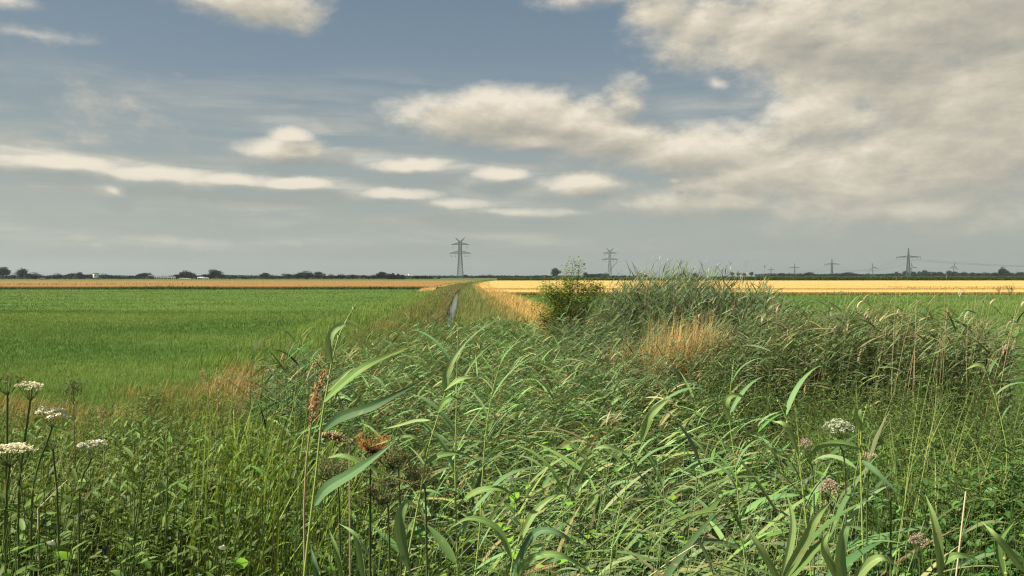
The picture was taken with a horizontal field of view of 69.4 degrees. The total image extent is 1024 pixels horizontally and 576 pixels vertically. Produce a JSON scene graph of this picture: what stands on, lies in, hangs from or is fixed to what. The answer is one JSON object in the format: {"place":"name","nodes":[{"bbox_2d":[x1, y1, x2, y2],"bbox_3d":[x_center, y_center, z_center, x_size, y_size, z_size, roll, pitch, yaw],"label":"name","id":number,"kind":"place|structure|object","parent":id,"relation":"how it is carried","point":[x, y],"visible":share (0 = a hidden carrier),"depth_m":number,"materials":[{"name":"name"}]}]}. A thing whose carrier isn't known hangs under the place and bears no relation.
{"place":"outdoors","nodes":[
{"label":"outdoors","id":0,"kind":"place"},
{"bbox_2d":[0,281,474,288],"bbox_3d":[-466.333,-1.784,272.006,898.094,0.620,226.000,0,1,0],"label":"wheat field","id":1,"kind":"structure","parent":0,"point":[403,284],"depth_m":226.32,"materials":[{"name":"plant"}]},
{"bbox_2d":[0,279,491,280],"bbox_3d":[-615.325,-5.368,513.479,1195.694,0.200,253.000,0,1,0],"label":"meadow","id":2,"kind":"structure","parent":0,"point":[244,279],"depth_m":614.88,"materials":[{"name":"green plant"}]},
{"bbox_2d":[347,289,552,575],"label":"water","id":3,"kind":"structure","parent":0,"point":[453,306],"depth_m":12.01,"materials":[{"name":"grey liquid"}]},
{"bbox_2d":[0,288,1023,428],"bbox_3d":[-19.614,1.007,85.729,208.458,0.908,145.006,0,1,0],"label":"pasture grass","id":4,"kind":"structure","parent":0,"point":[139,337],"depth_m":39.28,"materials":[{"name":"green plant"}]},
{"bbox_2d":[0,0,1023,276],"label":"sky","id":5,"kind":"structure","parent":0,"point":[156,137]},
{"bbox_2d":[8,277,1022,575],"bbox_3d":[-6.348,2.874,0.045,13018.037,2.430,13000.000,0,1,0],"label":"ground","id":6,"kind":"structure","parent":0,"point":[680,497],"depth_m":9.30,"materials":[{"name":"green plant"}]},
{"bbox_2d":[0,375,23,568],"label":"hogweed","id":7,"kind":"object","parent":6,"relation":"on","point":[7,396],"visible":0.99,"depth_m":2.22,"materials":[{"name":"green plant"}]},
{"bbox_2d":[0,442,37,572],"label":"hogweed","id":8,"kind":"object","parent":6,"relation":"on","point":[9,463],"visible":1,"depth_m":2.02,"materials":[{"name":"white plant"}]},
{"bbox_2d":[14,381,42,575],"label":"hogweed","id":9,"kind":"object","parent":6,"relation":"on","point":[35,385],"visible":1,"depth_m":2.24,"materials":[{"name":"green plant"}]},
{"bbox_2d":[30,406,70,575],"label":"hogweed","id":10,"kind":"object","parent":6,"relation":"on","point":[51,425],"visible":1,"depth_m":2.23,"materials":[{"name":"white plant"}]},
{"bbox_2d":[39,432,67,571],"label":"hogweed","id":11,"kind":"object","parent":6,"relation":"on","point":[56,486],"visible":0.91,"depth_m":2.47,"materials":[{"name":"green plant"}]},
{"bbox_2d":[53,365,88,513],"bbox_3d":[-2.674,1.111,4.512,0.193,1.277,0.215,1,1,40],"label":"dock","id":12,"kind":"object","parent":6,"relation":"on","point":[77,389],"visible":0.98,"depth_m":4.51,"materials":[{"name":"plant"}]},
{"bbox_2d":[76,439,107,574],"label":"hogweed","id":13,"kind":"object","parent":6,"relation":"on","point":[80,444],"visible":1,"depth_m":2.35,"materials":[{"name":"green plant"}]},
{"bbox_2d":[0,449,360,575],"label":"nettle patch","id":14,"kind":"object","parent":6,"relation":"on","point":[128,561],"visible":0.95,"depth_m":2.27,"materials":[{"name":"green plant"}]},
{"bbox_2d":[0,404,464,575],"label":"willow weed","id":15,"kind":"object","parent":6,"relation":"on","point":[178,504],"visible":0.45,"depth_m":4.27,"materials":[{"name":"green plant"}]},
{"bbox_2d":[0,379,473,575],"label":"nettle patch","id":16,"kind":"object","parent":6,"relation":"on","point":[126,517],"visible":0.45,"depth_m":3.60,"materials":[{"name":"green plant"}]},
{"bbox_2d":[0,421,491,575],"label":"bedstraw patch","id":17,"kind":"object","parent":6,"relation":"on","point":[246,525],"visible":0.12,"depth_m":4.37,"materials":[{"name":"green plant"}]},
{"bbox_2d":[215,319,365,498],"bbox_3d":[-2.199,1.540,7.466,1.582,2.601,2.645,0,1,0],"label":"reed tuft","id":18,"kind":"object","parent":6,"relation":"on","point":[294,388],"visible":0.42,"depth_m":7.09,"materials":[{"name":"green plant"}]},
{"bbox_2d":[0,356,631,575],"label":"dry grass","id":19,"kind":"structure","parent":6,"relation":"on","point":[232,367],"depth_m":15.95,"materials":[{"name":"plant"}]},
{"bbox_2d":[302,367,334,563],"bbox_3d":[-0.506,2.047,1.936,0.097,3.697,0.068,0,1,22],"label":"grass plume","id":20,"kind":"object","parent":6,"relation":"on","point":[320,383],"depth_m":1.91,"materials":[{"name":"plant"}]},
{"bbox_2d":[310,451,350,575],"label":"hogweed","id":21,"kind":"object","parent":6,"relation":"on","point":[331,466],"visible":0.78,"depth_m":2.26,"materials":[{"name":"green plant"}]},
{"bbox_2d":[321,430,350,575],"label":"hogweed","id":22,"kind":"object","parent":6,"relation":"on","point":[337,437],"depth_m":2.21,"materials":[{"name":"plant"}]},
{"bbox_2d":[311,524,364,575],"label":"reed","id":23,"kind":"object","parent":6,"relation":"on","point":[339,562],"visible":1,"depth_m":2.00,"materials":[{"name":"green plant"}]},
{"bbox_2d":[172,281,551,394],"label":"bank grass","id":24,"kind":"structure","parent":6,"relation":"on","point":[471,302],"depth_m":42.55,"materials":[{"name":"green plant"}]},
{"bbox_2d":[303,302,424,575],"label":"reed","id":25,"kind":"object","parent":6,"relation":"on","point":[338,480],"visible":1,"depth_m":1.68,"materials":[{"name":"green plant"}]},
{"bbox_2d":[355,431,390,575],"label":"hogweed","id":26,"kind":"object","parent":6,"relation":"on","point":[373,450],"visible":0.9,"depth_m":2.13,"materials":[{"name":"brown plant"}]},
{"bbox_2d":[0,360,756,575],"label":"tall grass","id":27,"kind":"structure","parent":6,"relation":"on","point":[234,486],"depth_m":4.13,"materials":[{"name":"green plant"}]},
{"bbox_2d":[357,471,404,575],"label":"hogweed","id":28,"kind":"object","parent":6,"relation":"on","point":[383,498],"visible":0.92,"depth_m":2.26,"materials":[{"name":"seed"},{"name":"plant stem"}]},
{"bbox_2d":[376,440,409,575],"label":"hogweed","id":29,"kind":"object","parent":6,"relation":"on","point":[392,464],"visible":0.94,"depth_m":2.26,"materials":[{"name":"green plant"}]},
{"bbox_2d":[365,520,458,575],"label":"reed","id":30,"kind":"object","parent":6,"relation":"on","point":[393,544],"visible":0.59,"depth_m":3.39,"materials":[{"name":"green plant"}]},
{"bbox_2d":[400,461,436,575],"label":"hogweed","id":31,"kind":"object","parent":6,"relation":"on","point":[417,477],"visible":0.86,"depth_m":2.26,"materials":[{"name":"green plant"}]},
{"bbox_2d":[371,335,477,575],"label":"reed","id":32,"kind":"object","parent":6,"relation":"on","point":[400,534],"visible":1,"depth_m":1.99,"materials":[{"name":"green plant"}]},
{"bbox_2d":[424,522,460,574],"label":"reed","id":33,"kind":"object","parent":6,"relation":"on","point":[445,547],"visible":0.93,"depth_m":2.56,"materials":[{"name":"green plant"}]},
{"bbox_2d":[409,320,540,575],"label":"reed","id":34,"kind":"object","parent":6,"relation":"on","point":[479,490],"visible":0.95,"depth_m":2.32,"materials":[{"name":"green plant"}]},
{"bbox_2d":[281,473,690,575],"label":"nettle patch","id":35,"kind":"object","parent":6,"relation":"on","point":[587,554],"visible":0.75,"depth_m":3.16,"materials":[{"name":"green plant"}]},
{"bbox_2d":[459,471,527,575],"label":"reed","id":36,"kind":"object","parent":6,"relation":"on","point":[483,516],"visible":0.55,"depth_m":3.90,"materials":[{"name":"green plant"}]},
{"bbox_2d":[418,281,593,337],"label":"dry grass","id":37,"kind":"structure","parent":6,"relation":"on","point":[521,304],"depth_m":61.09,"materials":[{"name":"plant"}]},
{"bbox_2d":[0,273,1021,278],"bbox_3d":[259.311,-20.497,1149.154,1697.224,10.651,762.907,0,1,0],"label":"woods","id":38,"kind":"object","parent":6,"relation":"on","point":[407,276],"visible":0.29,"depth_m":803.87,"materials":[{"name":"green plant"}]},
{"bbox_2d":[0,282,1023,295],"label":"field margin","id":39,"kind":"object","parent":6,"relation":"on","point":[149,287],"visible":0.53,"depth_m":156.64,"materials":[{"name":"green plant"}]},
{"bbox_2d":[0,280,1023,295],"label":"wheat ears","id":40,"kind":"object","parent":6,"relation":"on","point":[537,292],"visible":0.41,"depth_m":158.61,"materials":[{"name":"yellow plant"}]},
{"bbox_2d":[474,338,551,575],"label":"reed","id":41,"kind":"object","parent":6,"relation":"on","point":[500,480],"visible":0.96,"depth_m":2.51,"materials":[{"name":"green plant"}]},
{"bbox_2d":[487,477,519,574],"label":"bindweed","id":42,"kind":"object","parent":41,"relation":"attached to","point":[512,498],"visible":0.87,"depth_m":2.46,"materials":[{"name":"green plant"}]},
{"bbox_2d":[449,493,590,575],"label":"reed","id":43,"kind":"object","parent":6,"relation":"on","point":[528,560],"visible":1,"depth_m":2.10,"materials":[{"name":"green plant"}]},
{"bbox_2d":[46,431,1023,575],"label":"bindweed","id":44,"kind":"object","parent":6,"relation":"on","point":[673,497],"depth_m":4.02,"materials":[{"name":"plant"}]},
{"bbox_2d":[478,417,627,575],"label":"reed","id":45,"kind":"object","parent":6,"relation":"on","point":[581,453],"visible":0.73,"depth_m":4.12,"materials":[{"name":"green plant"}]},
{"bbox_2d":[526,256,611,346],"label":"bush","id":46,"kind":"object","parent":6,"relation":"on","point":[559,306],"visible":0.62,"depth_m":20.11,"materials":[{"name":"green plant"}]},
{"bbox_2d":[513,445,624,575],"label":"reed","id":47,"kind":"object","parent":6,"relation":"on","point":[548,465],"visible":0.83,"depth_m":3.53,"materials":[{"name":"green plant"}]},
{"bbox_2d":[522,454,626,575],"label":"reed","id":48,"kind":"object","parent":6,"relation":"on","point":[584,467],"visible":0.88,"depth_m":3.25,"materials":[{"name":"green plant"}]},
{"bbox_2d":[534,442,660,574],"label":"reed","id":49,"kind":"object","parent":6,"relation":"on","point":[570,462],"visible":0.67,"depth_m":4.19,"materials":[{"name":"green plant"}]},
{"bbox_2d":[547,427,654,575],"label":"reed","id":50,"kind":"object","parent":6,"relation":"on","point":[584,457],"visible":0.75,"depth_m":4.43,"materials":[{"name":"green plant"}]},
{"bbox_2d":[550,427,662,575],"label":"reed","id":51,"kind":"object","parent":6,"relation":"on","point":[615,497],"visible":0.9,"depth_m":3.90,"materials":[{"name":"green plant"}]},
{"bbox_2d":[549,454,672,574],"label":"reed","id":52,"kind":"object","parent":6,"relation":"on","point":[620,478],"visible":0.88,"depth_m":3.64,"materials":[{"name":"green plant"}]},
{"bbox_2d":[567,427,664,573],"bbox_3d":[0.520,2.415,4.391,0.885,3.164,0.346,0,1,-15],"label":"reed","id":53,"kind":"object","parent":6,"relation":"on","point":[615,503],"visible":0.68,"depth_m":4.40,"materials":[{"name":"green plant"}]},
{"bbox_2d":[568,407,708,575],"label":"reed","id":54,"kind":"object","parent":6,"relation":"on","point":[698,460],"visible":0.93,"depth_m":3.21,"materials":[{"name":"green plant"}]},
{"bbox_2d":[582,380,704,571],"bbox_3d":[0.547,2.203,3.143,0.556,3.642,0.164,0,1,-8],"label":"reed","id":55,"kind":"object","parent":6,"relation":"on","point":[651,414],"visible":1,"depth_m":3.10,"materials":[{"name":"green plant"}]},
{"bbox_2d":[618,470,679,574],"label":"reed","id":56,"kind":"object","parent":6,"relation":"on","point":[638,535],"visible":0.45,"depth_m":4.45,"materials":[{"name":"green plant"}]},
{"bbox_2d":[571,300,747,427],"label":"dry grass","id":57,"kind":"structure","parent":6,"relation":"on","point":[689,349],"depth_m":12.10,"materials":[{"name":"plant"}]},
{"bbox_2d":[599,416,727,575],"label":"reed","id":58,"kind":"object","parent":6,"relation":"on","point":[629,557],"visible":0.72,"depth_m":3.71,"materials":[{"name":"green plant"}]},
{"bbox_2d":[539,301,799,489],"bbox_3d":[2.291,1.718,14.038,3.736,2.880,8.642,0,1,0],"label":"reed fringe","id":59,"kind":"object","parent":6,"relation":"on","point":[606,340],"visible":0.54,"depth_m":11.69,"materials":[{"name":"green plant"}]},
{"bbox_2d":[616,494,726,575],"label":"reed","id":60,"kind":"object","parent":6,"relation":"on","point":[675,507],"visible":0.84,"depth_m":3.58,"materials":[{"name":"green plant"}]},
{"bbox_2d":[606,436,742,575],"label":"reed","id":61,"kind":"object","parent":6,"relation":"on","point":[678,518],"visible":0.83,"depth_m":3.25,"materials":[{"name":"green plant"}]},
{"bbox_2d":[642,467,727,575],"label":"reed","id":62,"kind":"object","parent":6,"relation":"on","point":[667,529],"visible":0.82,"depth_m":3.62,"materials":[{"name":"green plant"}]},
{"bbox_2d":[631,443,750,573],"bbox_3d":[0.977,2.413,4.178,0.791,3.108,0.449,0,1,0],"label":"reed","id":63,"kind":"object","parent":6,"relation":"on","point":[663,560],"visible":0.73,"depth_m":4.16,"materials":[{"name":"green plant"}]},
{"bbox_2d":[655,505,755,575],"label":"reed","id":64,"kind":"object","parent":6,"relation":"on","point":[672,566],"visible":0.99,"depth_m":2.83,"materials":[{"name":"green plant"}]},
{"bbox_2d":[582,259,830,357],"bbox_3d":[5.113,0.708,17.995,7.088,3.025,5.845,0,1,0],"label":"reed clump","id":65,"kind":"object","parent":6,"relation":"on","point":[683,291],"visible":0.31,"depth_m":16.66,"materials":[{"name":"green plant"}]},
{"bbox_2d":[679,470,754,567],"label":"reed","id":66,"kind":"object","parent":6,"relation":"on","point":[723,523],"visible":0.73,"depth_m":4.28,"materials":[{"name":"green plant"}]},
{"bbox_2d":[670,428,780,574],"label":"reed","id":67,"kind":"object","parent":6,"relation":"on","point":[719,533],"visible":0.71,"depth_m":3.86,"materials":[{"name":"green plant"}]},
{"bbox_2d":[690,473,782,575],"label":"reed","id":68,"kind":"object","parent":6,"relation":"on","point":[710,485],"visible":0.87,"depth_m":2.96,"materials":[{"name":"green plant"}]},
{"bbox_2d":[700,358,773,575],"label":"reed","id":69,"kind":"object","parent":6,"relation":"on","point":[728,412],"visible":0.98,"depth_m":2.91,"materials":[{"name":"green plant"}]},
{"bbox_2d":[685,436,790,575],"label":"reed","id":70,"kind":"object","parent":6,"relation":"on","point":[758,484],"visible":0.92,"depth_m":3.02,"materials":[{"name":"green plant"}]},
{"bbox_2d":[687,480,799,575],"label":"reed","id":71,"kind":"object","parent":6,"relation":"on","point":[718,541],"visible":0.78,"depth_m":3.80,"materials":[{"name":"green plant"}]},
{"bbox_2d":[682,450,836,571],"bbox_3d":[1.165,2.349,3.561,0.781,3.313,0.275,0,1,6],"label":"reed","id":72,"kind":"object","parent":6,"relation":"on","point":[771,520],"visible":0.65,"depth_m":3.42,"materials":[{"name":"green plant"}]},
{"bbox_2d":[724,493,805,573],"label":"reed","id":73,"kind":"object","parent":6,"relation":"on","point":[754,504],"visible":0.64,"depth_m":3.87,"materials":[{"name":"green plant"}]},
{"bbox_2d":[746,443,816,575],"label":"reed","id":74,"kind":"object","parent":6,"relation":"on","point":[769,535],"visible":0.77,"depth_m":3.40,"materials":[{"name":"green plant"}]},
{"bbox_2d":[540,257,1023,445],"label":"dry grass","id":75,"kind":"structure","parent":6,"relation":"on","point":[967,312],"depth_m":9.38,"materials":[{"name":"plant"}]},
{"bbox_2d":[741,473,831,575],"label":"reed","id":76,"kind":"object","parent":6,"relation":"on","point":[769,524],"visible":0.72,"depth_m":3.31,"materials":[{"name":"green plant"}]},
{"bbox_2d":[743,492,834,575],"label":"reed","id":77,"kind":"object","parent":6,"relation":"on","point":[797,560],"visible":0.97,"depth_m":1.99,"materials":[{"name":"green plant"}]},
{"bbox_2d":[567,344,1023,575],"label":"willowherb patch","id":78,"kind":"object","parent":6,"relation":"on","point":[807,423],"visible":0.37,"depth_m":6.50,"materials":[{"name":"green plant"}]},
{"bbox_2d":[715,454,878,575],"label":"reed","id":79,"kind":"object","parent":6,"relation":"on","point":[843,504],"visible":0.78,"depth_m":2.70,"materials":[{"name":"green plant"}]},
{"bbox_2d":[682,295,911,382],"bbox_3d":[5.911,1.230,15.003,6.093,2.149,6.568,0,1,0],"label":"reed fringe","id":80,"kind":"object","parent":6,"relation":"on","point":[729,321],"visible":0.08,"depth_m":13.88,"materials":[{"name":"green plant"}]},
{"bbox_2d":[798,438,814,575],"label":"agrimony","id":81,"kind":"object","parent":6,"relation":"on","point":[805,446],"visible":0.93,"depth_m":3.32,"materials":[{"name":"green plant"}]},
{"bbox_2d":[733,429,883,575],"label":"reed","id":82,"kind":"object","parent":6,"relation":"on","point":[853,557],"visible":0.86,"depth_m":2.50,"materials":[{"name":"green plant"}]},
{"bbox_2d":[602,430,1023,575],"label":"sedge","id":83,"kind":"object","parent":6,"relation":"on","point":[910,546],"visible":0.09,"depth_m":4.91,"materials":[{"name":"green plant"}]},
{"bbox_2d":[774,366,868,575],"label":"reed","id":84,"kind":"object","parent":6,"relation":"on","point":[786,426],"visible":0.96,"depth_m":2.61,"materials":[{"name":"green plant"}]},
{"bbox_2d":[817,478,846,556],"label":"hogweed","id":85,"kind":"object","parent":6,"relation":"on","point":[828,493],"visible":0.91,"depth_m":2.81,"materials":[{"name":"plant"}]},
{"bbox_2d":[796,497,878,545],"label":"reed","id":86,"kind":"object","parent":6,"relation":"on","point":[824,526],"visible":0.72,"depth_m":2.36,"materials":[{"name":"green plant"}]},
{"bbox_2d":[822,418,854,554],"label":"hogweed","id":87,"kind":"object","parent":6,"relation":"on","point":[845,425],"visible":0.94,"depth_m":3.11,"materials":[{"name":"white plant"}]},
{"bbox_2d":[804,428,872,575],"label":"reed","id":88,"kind":"object","parent":6,"relation":"on","point":[836,449],"visible":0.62,"depth_m":3.62,"materials":[{"name":"green plant"}]},
{"bbox_2d":[802,404,896,562],"bbox_3d":[1.178,2.204,2.634,0.320,3.593,0.081,0,1,15],"label":"reed","id":89,"kind":"object","parent":6,"relation":"on","point":[868,465],"visible":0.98,"depth_m":2.61,"materials":[{"name":"green plant"}]},
{"bbox_2d":[804,453,895,573],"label":"reed","id":90,"kind":"object","parent":6,"relation":"on","point":[855,510],"visible":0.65,"depth_m":3.55,"materials":[{"name":"green plant"}]},
{"bbox_2d":[821,521,899,575],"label":"reed","id":91,"kind":"object","parent":6,"relation":"on","point":[838,567],"visible":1,"depth_m":1.88,"materials":[{"name":"green plant"}]},
{"bbox_2d":[700,290,1023,456],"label":"reed clump","id":92,"kind":"object","parent":6,"relation":"on","point":[827,345],"visible":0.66,"depth_m":9.81,"materials":[{"name":"green plant"}]},
{"bbox_2d":[863,451,876,575],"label":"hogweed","id":93,"kind":"object","parent":6,"relation":"on","point":[869,457],"visible":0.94,"depth_m":3.15,"materials":[{"name":"green plant"}]},
{"bbox_2d":[814,471,959,575],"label":"reed","id":94,"kind":"object","parent":6,"relation":"on","point":[901,559],"visible":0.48,"depth_m":3.51,"materials":[{"name":"green plant"}]},
{"bbox_2d":[781,406,1023,575],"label":"bramble patch","id":95,"kind":"object","parent":6,"relation":"on","point":[1006,513],"visible":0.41,"depth_m":4.24,"materials":[{"name":"green plant"}]},
{"bbox_2d":[851,409,964,570],"bbox_3d":[1.605,2.285,3.228,0.958,3.395,0.507,-1,1,-29],"label":"reed","id":96,"kind":"object","parent":6,"relation":"on","point":[880,482],"visible":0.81,"depth_m":3.49,"materials":[{"name":"green plant"}]},
{"bbox_2d":[907,532,929,575],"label":"agrimony","id":97,"kind":"object","parent":6,"relation":"on","point":[920,549],"visible":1,"depth_m":2.51,"materials":[{"name":"pink plant"}]},
{"bbox_2d":[906,496,989,575],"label":"reed","id":98,"kind":"object","parent":6,"relation":"on","point":[928,570],"visible":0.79,"depth_m":2.52,"materials":[{"name":"green plant"}]},
{"bbox_2d":[925,495,975,575],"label":"reed","id":99,"kind":"object","parent":6,"relation":"on","point":[942,560],"visible":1,"depth_m":2.09,"materials":[{"name":"green plant"}]},
{"bbox_2d":[950,505,1023,575],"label":"reed","id":100,"kind":"object","parent":6,"relation":"on","point":[978,557],"visible":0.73,"depth_m":3.16,"materials":[{"name":"green plant"}]},
{"bbox_2d":[965,358,1023,500],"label":"reed","id":101,"kind":"object","parent":6,"relation":"on","point":[989,372],"visible":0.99,"depth_m":4.51,"materials":[{"name":"green plant"}]},
{"bbox_2d":[981,521,1023,575],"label":"reed","id":102,"kind":"object","parent":6,"relation":"on","point":[1001,543],"visible":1,"depth_m":1.90,"materials":[{"name":"green plant"}]},
{"bbox_2d":[497,278,707,280],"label":"maize field","id":103,"kind":"structure","parent":0,"point":[517,279],"depth_m":391.98,"materials":[{"name":"plant"}]},
{"bbox_2d":[480,281,1023,288],"bbox_3d":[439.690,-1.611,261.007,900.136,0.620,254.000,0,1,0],"label":"wheat field","id":104,"kind":"structure","parent":0,"point":[864,284],"depth_m":198.48,"materials":[{"name":"yellow plant"}]},
{"bbox_2d":[486,289,1023,295],"bbox_3d":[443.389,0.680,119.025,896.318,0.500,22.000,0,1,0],"label":"wheat field","id":105,"kind":"structure","parent":0,"point":[788,291],"depth_m":120.49,"materials":[{"name":"yellow plant"}]},
{"bbox_2d":[496,276,1023,280],"bbox_3d":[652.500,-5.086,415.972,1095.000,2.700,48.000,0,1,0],"label":"maize field","id":106,"kind":"structure","parent":0,"point":[891,279],"depth_m":391.98,"materials":[{"name":"plant"}]},
{"bbox_2d":[509,292,1023,575],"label":"tall grass","id":107,"kind":"structure","parent":0,"point":[934,485],"depth_m":4.90,"materials":[{"name":"green plant"}]},
{"bbox_2d":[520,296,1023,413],"bbox_3d":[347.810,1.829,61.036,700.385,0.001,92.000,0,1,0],"label":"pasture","id":108,"kind":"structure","parent":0,"point":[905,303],"depth_m":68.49,"materials":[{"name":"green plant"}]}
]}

